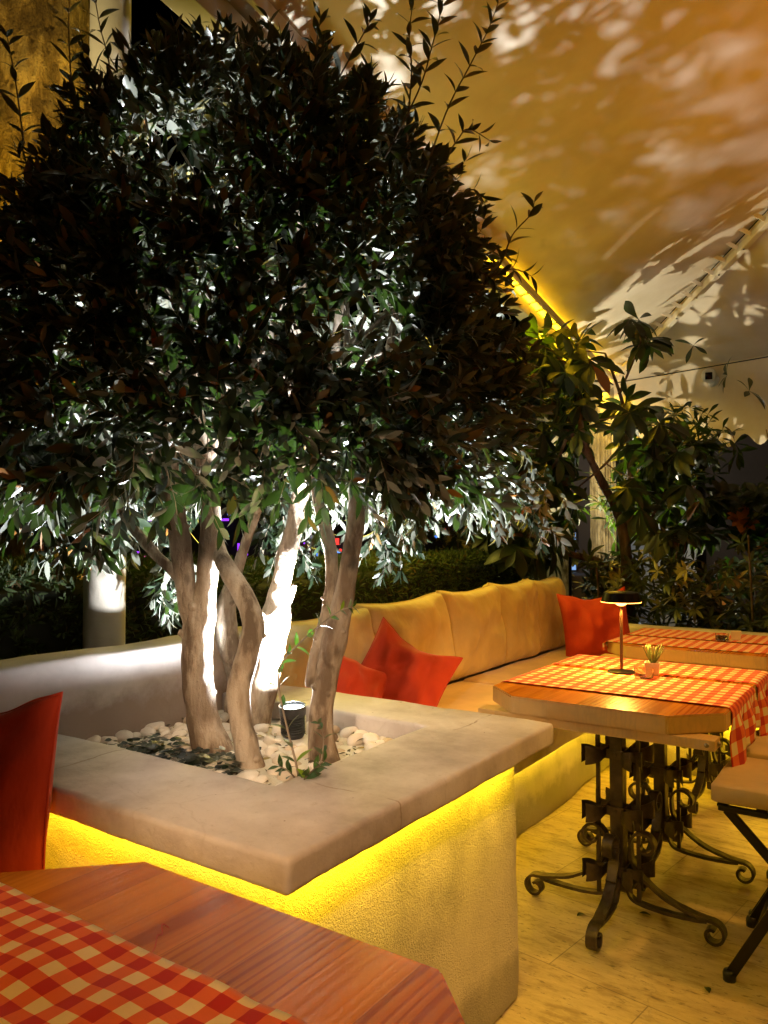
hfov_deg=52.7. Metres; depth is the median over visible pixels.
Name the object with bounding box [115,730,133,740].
pebble
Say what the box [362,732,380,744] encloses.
pebble
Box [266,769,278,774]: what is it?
pebble
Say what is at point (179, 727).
pebble
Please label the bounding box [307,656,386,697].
pillow
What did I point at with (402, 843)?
planter
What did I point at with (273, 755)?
pebble
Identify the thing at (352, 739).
pebble
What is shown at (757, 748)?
chair cushion
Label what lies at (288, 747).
pebble
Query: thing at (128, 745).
pebble
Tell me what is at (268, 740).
pebble
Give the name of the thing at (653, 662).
potted succulent
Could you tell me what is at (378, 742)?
pebble
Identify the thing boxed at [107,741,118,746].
pebble
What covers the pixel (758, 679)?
table runner
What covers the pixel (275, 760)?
pebble
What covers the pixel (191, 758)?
ground cover
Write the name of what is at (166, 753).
pebble
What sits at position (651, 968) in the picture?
terrace floor
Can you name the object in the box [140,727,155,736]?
pebble
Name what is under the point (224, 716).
pebble
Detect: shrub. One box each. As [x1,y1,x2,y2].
[574,538,638,599]
[576,526,767,632]
[700,429,767,627]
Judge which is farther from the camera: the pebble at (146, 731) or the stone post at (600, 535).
the stone post at (600, 535)
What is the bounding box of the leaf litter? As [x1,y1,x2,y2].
[116,717,375,784]
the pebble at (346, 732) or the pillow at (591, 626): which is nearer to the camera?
the pebble at (346, 732)
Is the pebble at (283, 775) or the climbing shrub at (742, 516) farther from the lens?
the climbing shrub at (742, 516)
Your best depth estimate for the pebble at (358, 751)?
2.03 m
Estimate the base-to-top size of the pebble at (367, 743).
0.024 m
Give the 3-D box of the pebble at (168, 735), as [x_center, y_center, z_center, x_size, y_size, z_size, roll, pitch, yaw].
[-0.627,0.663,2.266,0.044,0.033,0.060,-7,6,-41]
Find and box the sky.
[129,0,767,443]
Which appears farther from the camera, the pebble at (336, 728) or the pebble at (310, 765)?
the pebble at (336, 728)
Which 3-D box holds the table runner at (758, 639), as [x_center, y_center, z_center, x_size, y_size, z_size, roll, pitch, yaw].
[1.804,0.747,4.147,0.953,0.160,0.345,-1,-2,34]
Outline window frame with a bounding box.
[573,529,578,571]
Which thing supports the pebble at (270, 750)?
in the planter
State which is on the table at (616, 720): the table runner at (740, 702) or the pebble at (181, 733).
the table runner at (740, 702)
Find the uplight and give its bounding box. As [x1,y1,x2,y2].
[279,701,305,739]
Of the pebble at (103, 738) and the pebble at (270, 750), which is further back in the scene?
the pebble at (103, 738)
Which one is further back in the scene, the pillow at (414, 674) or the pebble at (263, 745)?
the pillow at (414, 674)
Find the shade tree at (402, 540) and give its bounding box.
[386,302,424,565]
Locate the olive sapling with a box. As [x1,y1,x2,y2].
[263,599,359,779]
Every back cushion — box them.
[279,607,374,686]
[353,592,454,679]
[436,585,506,681]
[483,578,540,663]
[519,576,565,652]
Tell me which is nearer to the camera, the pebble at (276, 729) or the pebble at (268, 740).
the pebble at (268, 740)
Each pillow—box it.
[0,691,62,872]
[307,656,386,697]
[361,617,462,706]
[556,586,629,656]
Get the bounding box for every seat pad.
[437,681,499,711]
[463,646,569,684]
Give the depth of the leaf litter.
2.13 m
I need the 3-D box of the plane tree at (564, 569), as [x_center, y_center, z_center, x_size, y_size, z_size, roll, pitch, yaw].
[0.329,-0.826,3.260,2.089,4.444,8.532,0,-2,5]
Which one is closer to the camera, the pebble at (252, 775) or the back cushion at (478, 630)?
the pebble at (252, 775)
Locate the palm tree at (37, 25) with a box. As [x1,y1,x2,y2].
[0,0,89,579]
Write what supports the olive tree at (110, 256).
on the soil
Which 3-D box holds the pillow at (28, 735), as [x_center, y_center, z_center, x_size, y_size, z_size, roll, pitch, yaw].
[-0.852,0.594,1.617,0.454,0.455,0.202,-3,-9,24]
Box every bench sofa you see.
[448,651,609,836]
[548,623,767,775]
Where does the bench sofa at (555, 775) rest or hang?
on the terrace floor
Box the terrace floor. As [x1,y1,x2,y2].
[494,766,767,1023]
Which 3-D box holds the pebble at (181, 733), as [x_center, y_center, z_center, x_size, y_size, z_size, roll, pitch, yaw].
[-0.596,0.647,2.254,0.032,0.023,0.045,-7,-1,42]
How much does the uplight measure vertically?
0.130 m
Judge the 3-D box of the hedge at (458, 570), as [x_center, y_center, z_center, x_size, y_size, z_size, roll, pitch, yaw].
[-0.002,0.847,4.941,0.788,1.246,3.403,-1,-2,34]
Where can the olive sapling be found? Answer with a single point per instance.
(316, 770)
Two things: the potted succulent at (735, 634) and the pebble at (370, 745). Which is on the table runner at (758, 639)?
the potted succulent at (735, 634)
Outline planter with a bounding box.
[45,685,552,1023]
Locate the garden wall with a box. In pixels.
[0,626,241,739]
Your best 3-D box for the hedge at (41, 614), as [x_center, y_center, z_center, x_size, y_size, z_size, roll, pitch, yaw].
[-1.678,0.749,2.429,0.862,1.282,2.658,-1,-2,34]
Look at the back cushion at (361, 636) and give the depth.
2.92 m
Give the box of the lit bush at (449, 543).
[427,520,579,589]
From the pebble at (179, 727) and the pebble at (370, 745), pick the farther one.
the pebble at (179, 727)
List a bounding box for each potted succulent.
[642,643,663,675]
[730,630,740,639]
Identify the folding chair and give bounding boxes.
[717,802,767,983]
[748,869,767,914]
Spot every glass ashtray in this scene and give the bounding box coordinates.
[634,666,653,678]
[715,633,728,640]
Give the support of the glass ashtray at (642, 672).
on the table runner at (740, 702)
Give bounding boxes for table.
[0,862,464,1023]
[478,664,757,951]
[600,634,767,813]
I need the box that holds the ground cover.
[103,733,261,774]
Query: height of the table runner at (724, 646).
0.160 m
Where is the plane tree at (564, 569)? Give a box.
[532,387,570,595]
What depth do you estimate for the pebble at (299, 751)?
2.03 m
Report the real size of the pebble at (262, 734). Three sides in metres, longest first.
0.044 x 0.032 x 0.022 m
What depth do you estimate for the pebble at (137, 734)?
2.27 m
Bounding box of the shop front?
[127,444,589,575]
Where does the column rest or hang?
on the ground
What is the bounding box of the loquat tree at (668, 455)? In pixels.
[470,301,765,623]
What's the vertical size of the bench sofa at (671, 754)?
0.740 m
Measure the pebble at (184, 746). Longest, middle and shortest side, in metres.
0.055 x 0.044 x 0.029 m
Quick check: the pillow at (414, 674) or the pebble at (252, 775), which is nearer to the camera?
the pebble at (252, 775)
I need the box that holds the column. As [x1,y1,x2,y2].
[82,0,130,648]
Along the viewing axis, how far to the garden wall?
2.25 m
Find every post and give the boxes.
[568,549,575,595]
[589,387,615,594]
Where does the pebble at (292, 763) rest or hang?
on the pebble
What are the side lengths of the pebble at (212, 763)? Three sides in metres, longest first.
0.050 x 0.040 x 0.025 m
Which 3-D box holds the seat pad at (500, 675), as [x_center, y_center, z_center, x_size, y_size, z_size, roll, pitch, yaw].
[1.028,0.927,4.384,0.593,0.141,1.441,-1,-2,34]
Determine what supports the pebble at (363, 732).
in the planter
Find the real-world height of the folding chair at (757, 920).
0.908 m
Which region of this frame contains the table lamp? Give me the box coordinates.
[601,591,641,674]
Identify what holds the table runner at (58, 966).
on the table at (307, 972)
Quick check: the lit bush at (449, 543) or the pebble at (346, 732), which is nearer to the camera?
the pebble at (346, 732)
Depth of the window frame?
9.76 m
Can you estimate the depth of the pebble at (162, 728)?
2.30 m
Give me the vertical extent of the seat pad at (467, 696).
0.131 m
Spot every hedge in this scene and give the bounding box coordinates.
[0,550,223,659]
[162,546,534,625]
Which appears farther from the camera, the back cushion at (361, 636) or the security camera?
the security camera
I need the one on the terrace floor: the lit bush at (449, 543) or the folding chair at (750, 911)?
the folding chair at (750, 911)
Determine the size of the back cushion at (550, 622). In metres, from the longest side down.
0.475 x 0.467 x 0.237 m
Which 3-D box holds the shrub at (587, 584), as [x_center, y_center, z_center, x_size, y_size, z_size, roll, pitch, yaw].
[1.662,0.830,5.775,0.525,1.287,0.470,-1,-2,34]
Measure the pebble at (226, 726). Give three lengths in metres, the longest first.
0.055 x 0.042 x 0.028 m
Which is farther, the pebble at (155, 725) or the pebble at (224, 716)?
the pebble at (224, 716)
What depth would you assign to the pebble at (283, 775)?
1.83 m
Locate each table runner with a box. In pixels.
[0,883,307,1023]
[502,665,760,766]
[551,654,767,735]
[603,635,767,653]
[625,628,767,643]
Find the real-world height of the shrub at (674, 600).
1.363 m
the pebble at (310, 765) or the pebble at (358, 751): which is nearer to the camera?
the pebble at (310, 765)
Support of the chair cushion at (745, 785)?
on the folding chair at (757, 920)
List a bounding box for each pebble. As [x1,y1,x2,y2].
[87,735,100,742]
[100,736,117,743]
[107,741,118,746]
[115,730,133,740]
[124,740,141,748]
[133,732,142,737]
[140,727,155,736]
[144,721,164,731]
[157,751,174,758]
[159,726,169,732]
[159,730,169,736]
[162,733,171,738]
[170,724,185,732]
[172,730,186,736]
[175,744,191,751]
[204,761,216,769]
[216,756,233,766]
[220,712,228,722]
[222,723,230,731]
[236,770,259,780]
[254,723,268,732]
[255,775,267,783]
[257,733,266,739]
[258,740,267,749]
[263,736,276,743]
[263,746,278,755]
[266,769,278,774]
[270,751,284,759]
[271,724,280,735]
[272,753,287,764]
[277,767,296,780]
[283,755,297,767]
[284,744,296,749]
[290,746,307,757]
[306,762,313,769]
[333,725,339,732]
[340,726,357,737]
[347,733,362,745]
[352,749,362,754]
[354,730,367,734]
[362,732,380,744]
[364,741,374,749]
[366,743,377,749]
[374,740,384,744]
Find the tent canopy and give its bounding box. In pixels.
[161,0,767,453]
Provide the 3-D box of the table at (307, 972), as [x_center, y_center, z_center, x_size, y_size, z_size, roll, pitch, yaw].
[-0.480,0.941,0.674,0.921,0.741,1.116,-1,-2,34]
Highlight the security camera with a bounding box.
[701,368,719,386]
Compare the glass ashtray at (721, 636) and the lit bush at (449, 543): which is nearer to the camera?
the glass ashtray at (721, 636)
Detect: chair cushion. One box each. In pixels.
[711,757,767,810]
[746,730,767,759]
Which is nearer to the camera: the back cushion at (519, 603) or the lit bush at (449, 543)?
the back cushion at (519, 603)
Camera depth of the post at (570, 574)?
6.23 m
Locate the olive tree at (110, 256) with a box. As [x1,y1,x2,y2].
[0,0,578,768]
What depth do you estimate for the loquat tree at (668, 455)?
5.36 m
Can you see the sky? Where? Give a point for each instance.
(143, 12)
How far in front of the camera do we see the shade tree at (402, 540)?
6.75 m
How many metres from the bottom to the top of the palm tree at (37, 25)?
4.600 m
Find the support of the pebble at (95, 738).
in the planter
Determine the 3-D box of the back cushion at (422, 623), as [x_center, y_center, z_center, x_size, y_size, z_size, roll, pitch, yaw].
[0.091,0.628,3.635,0.242,0.458,0.752,-8,-5,33]
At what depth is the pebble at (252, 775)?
1.82 m
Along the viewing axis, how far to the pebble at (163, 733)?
2.28 m
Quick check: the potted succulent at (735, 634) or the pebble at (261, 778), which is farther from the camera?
the potted succulent at (735, 634)
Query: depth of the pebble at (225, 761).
1.93 m
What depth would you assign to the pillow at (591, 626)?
4.68 m
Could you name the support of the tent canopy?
on the stone post at (600, 535)
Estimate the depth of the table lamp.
3.04 m
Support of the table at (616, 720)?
on the terrace floor
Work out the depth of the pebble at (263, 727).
2.28 m
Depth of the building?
10.22 m
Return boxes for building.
[614,360,767,628]
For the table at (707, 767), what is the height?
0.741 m

